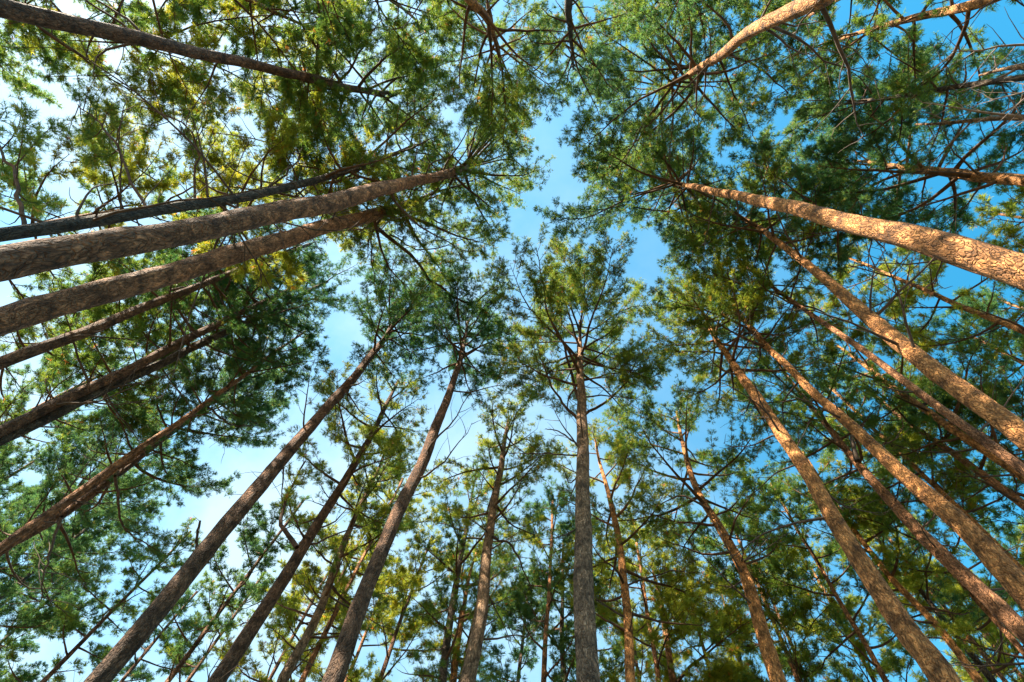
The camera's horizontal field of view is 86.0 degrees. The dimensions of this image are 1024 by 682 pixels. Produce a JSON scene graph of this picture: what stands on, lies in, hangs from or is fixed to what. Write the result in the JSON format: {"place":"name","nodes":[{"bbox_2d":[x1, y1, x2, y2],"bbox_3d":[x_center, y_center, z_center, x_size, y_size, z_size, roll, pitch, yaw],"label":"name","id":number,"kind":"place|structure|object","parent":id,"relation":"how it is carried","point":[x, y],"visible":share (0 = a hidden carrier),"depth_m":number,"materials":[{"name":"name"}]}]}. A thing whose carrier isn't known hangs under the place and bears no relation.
{"place":"outdoors","nodes":[
{"label":"outdoors","id":0,"kind":"place"},
{"bbox_2d":[0,0,1023,681],"label":"sky","id":1,"kind":"structure","parent":0,"point":[342,328],"materials":[{"name":"blue"}]},
{"bbox_3d":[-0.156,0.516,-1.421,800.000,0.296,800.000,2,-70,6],"label":"ground","id":2,"kind":"structure","parent":0,"visible":0},
{"bbox_2d":[0,440,63,551],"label":"pine tree","id":3,"kind":"object","parent":2,"relation":"on","point":[20,489],"visible":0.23,"depth_m":21.99,"materials":[{"name":"green plant"}]},
{"bbox_2d":[0,476,82,614],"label":"pine tree","id":4,"kind":"object","parent":2,"relation":"on","point":[29,511],"visible":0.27,"depth_m":19.70,"materials":[{"name":"green plant"}]},
{"bbox_2d":[0,562,85,681],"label":"pine tree","id":5,"kind":"object","parent":2,"relation":"on","point":[27,676],"visible":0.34,"depth_m":23.68,"materials":[{"name":"green plant"}]},
{"bbox_2d":[0,506,111,634],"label":"pine tree","id":6,"kind":"object","parent":2,"relation":"on","point":[41,574],"visible":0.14,"depth_m":23.65,"materials":[{"name":"green plant"}]},
{"bbox_2d":[0,0,135,109],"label":"pine tree","id":7,"kind":"object","parent":2,"relation":"on","point":[18,82],"visible":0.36,"depth_m":15.22,"materials":[{"name":"green plant"}]},
{"bbox_2d":[0,319,146,462],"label":"pine tree","id":8,"kind":"object","parent":2,"relation":"on","point":[57,429],"visible":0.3,"depth_m":18.72,"materials":[{"name":"green plant"}]},
{"bbox_2d":[0,457,164,678],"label":"pine tree","id":9,"kind":"object","parent":2,"relation":"on","point":[44,622],"visible":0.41,"depth_m":19.59,"materials":[{"name":"green plant"}]},
{"bbox_2d":[0,395,201,601],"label":"pine tree","id":10,"kind":"object","parent":2,"relation":"on","point":[6,529],"visible":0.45,"depth_m":17.01,"materials":[{"name":"green plant"}]},
{"bbox_2d":[0,517,203,681],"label":"pine tree","id":11,"kind":"object","parent":2,"relation":"on","point":[69,624],"visible":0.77,"depth_m":15.97,"materials":[{"name":"green plant"}]},
{"bbox_2d":[0,296,232,455],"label":"pine tree","id":12,"kind":"object","parent":2,"relation":"on","point":[48,375],"visible":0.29,"depth_m":15.44,"materials":[{"name":"green plant"}]},
{"bbox_2d":[0,0,237,86],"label":"pine tree","id":13,"kind":"object","parent":2,"relation":"on","point":[138,5],"visible":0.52,"depth_m":13.13,"materials":[{"name":"green plant"}]},
{"bbox_2d":[0,255,239,424],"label":"pine tree","id":14,"kind":"object","parent":2,"relation":"on","point":[19,334],"visible":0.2,"depth_m":15.22,"materials":[{"name":"green plant"}]},
{"bbox_2d":[0,125,240,375],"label":"pine tree","id":15,"kind":"object","parent":2,"relation":"on","point":[44,277],"visible":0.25,"depth_m":15.08,"materials":[{"name":"green plant"}]},
{"bbox_2d":[73,578,219,681],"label":"pine tree","id":16,"kind":"object","parent":2,"relation":"on","point":[134,673],"visible":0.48,"depth_m":19.17,"materials":[{"name":"green plant"}]},
{"bbox_2d":[0,271,296,440],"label":"pine tree","id":17,"kind":"object","parent":2,"relation":"on","point":[141,330],"visible":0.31,"depth_m":15.03,"materials":[{"name":"green plant"}]},
{"bbox_2d":[0,342,299,620],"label":"pine tree","id":18,"kind":"object","parent":2,"relation":"on","point":[179,478],"visible":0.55,"depth_m":15.25,"materials":[{"name":"green plant"}]},
{"bbox_2d":[0,335,308,556],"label":"pine tree","id":19,"kind":"object","parent":2,"relation":"on","point":[277,378],"visible":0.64,"depth_m":15.54,"materials":[{"name":"green plant"}]},
{"bbox_2d":[20,95,303,275],"bbox_3d":[-10.727,-2.624,10.353,6.033,22.220,4.443,20,-69,-1],"label":"pine tree","id":20,"kind":"object","parent":2,"relation":"on","point":[214,159],"visible":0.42,"depth_m":13.29,"materials":[{"name":"green plant"}]},
{"bbox_2d":[0,306,332,552],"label":"pine tree","id":21,"kind":"object","parent":2,"relation":"on","point":[242,374],"visible":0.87,"depth_m":15.19,"materials":[{"name":"green plant"}]},
{"bbox_2d":[0,240,333,464],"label":"pine tree","id":22,"kind":"object","parent":2,"relation":"on","point":[34,414],"visible":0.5,"depth_m":13.82,"materials":[{"name":"green plant"}]},
{"bbox_2d":[0,196,338,446],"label":"pine tree","id":23,"kind":"object","parent":2,"relation":"on","point":[39,348],"visible":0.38,"depth_m":13.74,"materials":[{"name":"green plant"}]},
{"bbox_2d":[2,0,361,143],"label":"pine tree","id":24,"kind":"object","parent":2,"relation":"on","point":[203,42],"visible":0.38,"depth_m":13.29,"materials":[{"name":"green plant"}]},
{"bbox_2d":[0,237,367,445],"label":"pine tree","id":25,"kind":"object","parent":2,"relation":"on","point":[69,408],"visible":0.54,"depth_m":15.92,"materials":[{"name":"green plant"}]},
{"bbox_2d":[155,556,276,681],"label":"pine tree","id":26,"kind":"object","parent":2,"relation":"on","point":[166,646],"visible":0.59,"depth_m":19.50,"materials":[{"name":"green plant"}]},
{"bbox_2d":[138,483,314,681],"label":"pine tree","id":27,"kind":"object","parent":2,"relation":"on","point":[260,549],"visible":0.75,"depth_m":16.54,"materials":[{"name":"green plant"}]},
{"bbox_2d":[0,0,467,163],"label":"pine tree","id":28,"kind":"object","parent":2,"relation":"on","point":[58,20],"visible":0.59,"depth_m":13.11,"materials":[{"name":"green plant"}]},
{"bbox_2d":[57,86,429,290],"bbox_3d":[-5.799,-2.341,8.721,4.826,20.034,4.928,-15,-72,11],"label":"pine tree","id":29,"kind":"object","parent":2,"relation":"on","point":[285,140],"visible":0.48,"depth_m":12.96,"materials":[{"name":"green plant"}]},
{"bbox_2d":[0,0,490,427],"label":"pine tree","id":30,"kind":"object","parent":2,"relation":"on","point":[24,230],"visible":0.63,"depth_m":10.52,"materials":[{"name":"green plant"}]},
{"bbox_2d":[120,0,377,180],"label":"pine tree","id":31,"kind":"object","parent":2,"relation":"on","point":[297,103],"visible":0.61,"depth_m":12.43,"materials":[{"name":"green plant"}]},
{"bbox_2d":[0,135,525,336],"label":"pine tree","id":32,"kind":"object","parent":2,"relation":"on","point":[21,314],"visible":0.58,"depth_m":11.20,"materials":[{"name":"green plant"}]},
{"bbox_2d":[83,238,471,681],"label":"pine tree","id":33,"kind":"object","parent":2,"relation":"on","point":[125,648],"visible":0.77,"depth_m":13.53,"materials":[{"name":"green plant"}]},
{"bbox_2d":[0,71,556,281],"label":"pine tree","id":34,"kind":"object","parent":2,"relation":"on","point":[21,259],"visible":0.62,"depth_m":6.15,"materials":[{"name":"brown plant"}]},
{"bbox_2d":[243,554,348,681],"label":"pine tree","id":35,"kind":"object","parent":2,"relation":"on","point":[323,622],"visible":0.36,"depth_m":17.84,"materials":[{"name":"green plant"}]},
{"bbox_2d":[207,503,395,681],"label":"pine tree","id":36,"kind":"object","parent":2,"relation":"on","point":[289,616],"visible":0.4,"depth_m":15.81,"materials":[{"name":"green plant"}]},
{"bbox_2d":[176,350,431,681],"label":"pine tree","id":37,"kind":"object","parent":2,"relation":"on","point":[229,662],"visible":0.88,"depth_m":14.15,"materials":[{"name":"green plant"}]},
{"bbox_2d":[256,417,419,681],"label":"pine tree","id":38,"kind":"object","parent":2,"relation":"on","point":[285,674],"visible":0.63,"depth_m":14.42,"materials":[{"name":"green plant"}]},
{"bbox_2d":[285,560,435,681],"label":"pine tree","id":39,"kind":"object","parent":2,"relation":"on","point":[371,662],"visible":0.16,"depth_m":18.72,"materials":[{"name":"green plant"}]},
{"bbox_2d":[281,445,453,681],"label":"pine tree","id":40,"kind":"object","parent":2,"relation":"on","point":[386,574],"visible":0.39,"depth_m":16.52,"materials":[{"name":"green plant"}]},
{"bbox_2d":[254,0,507,94],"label":"pine tree","id":41,"kind":"object","parent":2,"relation":"on","point":[352,23],"visible":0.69,"depth_m":14.33,"materials":[{"name":"green plant"}]},
{"bbox_2d":[346,524,485,681],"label":"pine tree","id":42,"kind":"object","parent":2,"relation":"on","point":[392,622],"visible":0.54,"depth_m":16.72,"materials":[{"name":"green plant"}]},
{"bbox_2d":[321,261,521,681],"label":"pine tree","id":43,"kind":"object","parent":2,"relation":"on","point":[340,660],"visible":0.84,"depth_m":16.48,"materials":[{"name":"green plant"}]},
{"bbox_2d":[389,446,536,681],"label":"pine tree","id":44,"kind":"object","parent":2,"relation":"on","point":[445,648],"visible":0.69,"depth_m":15.53,"materials":[{"name":"green plant"}]},
{"bbox_2d":[413,527,518,681],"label":"pine tree","id":45,"kind":"object","parent":2,"relation":"on","point":[476,555],"visible":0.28,"depth_m":17.12,"materials":[{"name":"green plant"}]},
{"bbox_2d":[424,540,516,681],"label":"pine tree","id":46,"kind":"object","parent":2,"relation":"on","point":[442,599],"visible":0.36,"depth_m":17.46,"materials":[{"name":"green plant"}]},
{"bbox_2d":[383,0,593,180],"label":"pine tree","id":47,"kind":"object","parent":2,"relation":"on","point":[511,95],"visible":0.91,"depth_m":13.07,"materials":[{"name":"green plant"}]},
{"bbox_2d":[418,387,564,681],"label":"pine tree","id":48,"kind":"object","parent":2,"relation":"on","point":[472,658],"visible":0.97,"depth_m":15.51,"materials":[{"name":"green plant"}]},
{"bbox_2d":[477,569,568,681],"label":"pine tree","id":49,"kind":"object","parent":2,"relation":"on","point":[518,654],"visible":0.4,"depth_m":18.03,"materials":[{"name":"green plant"}]},
{"bbox_2d":[503,474,606,681],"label":"pine tree","id":50,"kind":"object","parent":2,"relation":"on","point":[517,607],"visible":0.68,"depth_m":14.72,"materials":[{"name":"green plant"}]},
{"bbox_2d":[488,515,622,681],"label":"pine tree","id":51,"kind":"object","parent":2,"relation":"on","point":[532,565],"visible":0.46,"depth_m":15.87,"materials":[{"name":"green plant"}]},
{"bbox_2d":[477,221,676,681],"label":"pine tree","id":52,"kind":"object","parent":2,"relation":"on","point":[557,292],"visible":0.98,"depth_m":16.36,"materials":[{"name":"green plant"}]},
{"bbox_2d":[517,0,664,134],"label":"pine tree","id":53,"kind":"object","parent":2,"relation":"on","point":[598,78],"visible":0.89,"depth_m":12.14,"materials":[{"name":"green plant"}]},
{"bbox_2d":[549,553,640,681],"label":"pine tree","id":54,"kind":"object","parent":2,"relation":"on","point":[615,651],"visible":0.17,"depth_m":16.14,"materials":[{"name":"green plant"}]},
{"bbox_2d":[541,418,741,681],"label":"pine tree","id":55,"kind":"object","parent":2,"relation":"on","point":[622,477],"visible":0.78,"depth_m":14.12,"materials":[{"name":"green plant"}]},
{"bbox_2d":[601,594,704,681],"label":"pine tree","id":56,"kind":"object","parent":2,"relation":"on","point":[640,655],"visible":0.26,"depth_m":17.40,"materials":[{"name":"green plant"}]},
{"bbox_2d":[593,500,747,681],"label":"pine tree","id":57,"kind":"object","parent":2,"relation":"on","point":[654,635],"visible":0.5,"depth_m":15.18,"materials":[{"name":"green plant"}]},
{"bbox_2d":[597,0,760,96],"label":"pine tree","id":58,"kind":"object","parent":2,"relation":"on","point":[697,58],"visible":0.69,"depth_m":12.37,"materials":[{"name":"green plant"}]},
{"bbox_2d":[623,546,766,681],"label":"pine tree","id":59,"kind":"object","parent":2,"relation":"on","point":[670,657],"visible":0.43,"depth_m":14.67,"materials":[{"name":"green plant"}]},
{"bbox_2d":[648,554,742,681],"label":"pine tree","id":60,"kind":"object","parent":2,"relation":"on","point":[694,662],"visible":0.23,"depth_m":16.07,"materials":[{"name":"green plant"}]},
{"bbox_2d":[567,374,856,681],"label":"pine tree","id":61,"kind":"object","parent":2,"relation":"on","point":[771,660],"visible":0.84,"depth_m":15.44,"materials":[{"name":"green plant"}]},
{"bbox_2d":[561,0,895,206],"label":"pine tree","id":62,"kind":"object","parent":2,"relation":"on","point":[768,22],"visible":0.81,"depth_m":13.39,"materials":[{"name":"green plant"}]},
{"bbox_2d":[687,586,816,681],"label":"pine tree","id":63,"kind":"object","parent":2,"relation":"on","point":[740,658],"visible":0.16,"depth_m":16.47,"materials":[{"name":"green plant"}]},
{"bbox_2d":[680,528,861,681],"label":"pine tree","id":64,"kind":"object","parent":2,"relation":"on","point":[810,606],"visible":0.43,"depth_m":15.37,"materials":[{"name":"green plant"}]},
{"bbox_2d":[532,78,1023,290],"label":"pine tree","id":65,"kind":"object","parent":2,"relation":"on","point":[1002,264],"visible":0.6,"depth_m":14.49,"materials":[{"name":"green plant"}]},
{"bbox_2d":[676,499,883,681],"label":"pine tree","id":66,"kind":"object","parent":2,"relation":"on","point":[731,575],"visible":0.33,"depth_m":15.88,"materials":[{"name":"green plant"}]},
{"bbox_2d":[637,265,961,681],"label":"pine tree","id":67,"kind":"object","parent":2,"relation":"on","point":[925,653],"visible":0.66,"depth_m":12.13,"materials":[{"name":"green plant"}]},
{"bbox_2d":[720,460,922,681],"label":"pine tree","id":68,"kind":"object","parent":2,"relation":"on","point":[776,491],"visible":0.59,"depth_m":15.39,"materials":[{"name":"green plant"}]},
{"bbox_2d":[641,220,1023,610],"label":"pine tree","id":69,"kind":"object","parent":2,"relation":"on","point":[1003,569],"visible":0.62,"depth_m":12.91,"materials":[{"name":"green plant"}]},
{"bbox_2d":[644,124,1023,450],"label":"pine tree","id":70,"kind":"object","parent":2,"relation":"on","point":[1008,424],"visible":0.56,"depth_m":11.48,"materials":[{"name":"green plant"}]},
{"bbox_2d":[686,204,1023,475],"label":"pine tree","id":71,"kind":"object","parent":2,"relation":"on","point":[998,450],"visible":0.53,"depth_m":13.98,"materials":[{"name":"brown plant"}]},
{"bbox_2d":[691,117,1023,288],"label":"pine tree","id":72,"kind":"object","parent":2,"relation":"on","point":[840,259],"visible":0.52,"depth_m":13.86,"materials":[{"name":"green plant"}]},
{"bbox_2d":[755,533,970,681],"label":"pine tree","id":73,"kind":"object","parent":2,"relation":"on","point":[867,666],"visible":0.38,"depth_m":16.59,"materials":[{"name":"green plant"}]},
{"bbox_2d":[715,0,1017,93],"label":"pine tree","id":74,"kind":"object","parent":2,"relation":"on","point":[840,33],"visible":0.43,"depth_m":12.59,"materials":[{"name":"green plant"}]},
{"bbox_2d":[712,317,1023,679],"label":"pine tree","id":75,"kind":"object","parent":2,"relation":"on","point":[1006,615],"visible":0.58,"depth_m":13.72,"materials":[{"name":"green plant"}]},
{"bbox_2d":[733,0,1023,136],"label":"pine tree","id":76,"kind":"object","parent":2,"relation":"on","point":[950,11],"visible":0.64,"depth_m":11.25,"materials":[{"name":"green plant"}]},
{"bbox_2d":[755,23,1023,258],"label":"pine tree","id":77,"kind":"object","parent":2,"relation":"on","point":[892,209],"visible":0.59,"depth_m":12.94,"materials":[{"name":"green plant"}]},
{"bbox_2d":[759,30,1023,200],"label":"pine tree","id":78,"kind":"object","parent":2,"relation":"on","point":[824,103],"visible":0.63,"depth_m":12.59,"materials":[{"name":"green plant"}]},
{"bbox_2d":[775,434,1010,681],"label":"pine tree","id":79,"kind":"object","parent":2,"relation":"on","point":[974,675],"visible":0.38,"depth_m":13.90,"materials":[{"name":"green plant"}]},
{"bbox_2d":[772,354,1023,599],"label":"pine tree","id":80,"kind":"object","parent":2,"relation":"on","point":[858,491],"visible":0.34,"depth_m":14.60,"materials":[{"name":"green plant"}]},
{"bbox_2d":[779,213,1023,359],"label":"pine tree","id":81,"kind":"object","parent":2,"relation":"on","point":[925,344],"visible":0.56,"depth_m":13.88,"materials":[{"name":"green plant"}]},
{"bbox_2d":[784,268,1023,492],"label":"pine tree","id":82,"kind":"object","parent":2,"relation":"on","point":[960,350],"visible":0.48,"depth_m":13.39,"materials":[{"name":"green plant"}]},
{"bbox_2d":[810,401,1023,681],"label":"pine tree","id":83,"kind":"object","parent":2,"relation":"on","point":[957,627],"visible":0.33,"depth_m":13.64,"materials":[{"name":"green plant"}]},
{"bbox_2d":[824,473,1023,681],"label":"pine tree","id":84,"kind":"object","parent":2,"relation":"on","point":[985,671],"visible":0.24,"depth_m":14.47,"materials":[{"name":"green plant"}]},
{"bbox_2d":[839,358,1023,563],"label":"pine tree","id":85,"kind":"object","parent":2,"relation":"on","point":[1008,493],"visible":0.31,"depth_m":13.52,"materials":[{"name":"green plant"}]},
{"bbox_2d":[861,513,1023,681],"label":"pine tree","id":86,"kind":"object","parent":2,"relation":"on","point":[999,674],"visible":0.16,"depth_m":15.51,"materials":[{"name":"green plant"}]},
{"bbox_2d":[887,289,1023,449],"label":"pine tree","id":87,"kind":"object","parent":2,"relation":"on","point":[1007,359],"visible":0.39,"depth_m":15.01,"materials":[{"name":"green plant"}]},
{"bbox_2d":[888,318,1023,544],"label":"pine tree","id":88,"kind":"object","parent":2,"relation":"on","point":[1008,525],"visible":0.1,"depth_m":13.76,"materials":[{"name":"green plant"}]},
{"bbox_2d":[901,81,1023,182],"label":"bare tree","id":89,"kind":"object","parent":2,"relation":"on","point":[1008,117],"visible":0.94,"depth_m":9.68,"materials":[{"name":"orange-brown pine bark"},{"name":"bark"}]},
{"bbox_2d":[913,552,1023,680],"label":"pine tree","id":90,"kind":"object","parent":2,"relation":"on","point":[992,630],"visible":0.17,"depth_m":15.71,"materials":[{"name":"green plant"}]},
{"bbox_2d":[922,7,1023,132],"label":"bare tree","id":91,"kind":"object","parent":2,"relation":"on","point":[1015,67],"visible":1,"depth_m":7.92,"materials":[{"name":"brown plant"}]},
{"bbox_2d":[934,600,1023,681],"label":"pine tree","id":92,"kind":"object","parent":2,"relation":"on","point":[1010,644],"visible":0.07,"depth_m":18.22,"materials":[{"name":"green plant"}]},
{"bbox_2d":[949,241,1023,354],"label":"pine tree","id":93,"kind":"object","parent":2,"relation":"on","point":[988,292],"visible":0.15,"depth_m":16.29,"materials":[{"name":"green plant"}]},
{"bbox_2d":[957,515,1023,614],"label":"pine tree","id":94,"kind":"object","parent":2,"relation":"on","point":[1005,546],"visible":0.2,"depth_m":18.28,"materials":[{"name":"green plant"}]},
{"bbox_2d":[963,186,1023,293],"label":"pine tree","id":95,"kind":"object","parent":2,"relation":"on","point":[1009,206],"visible":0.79,"depth_m":14.22,"materials":[{"name":"green plant"}]}
]}

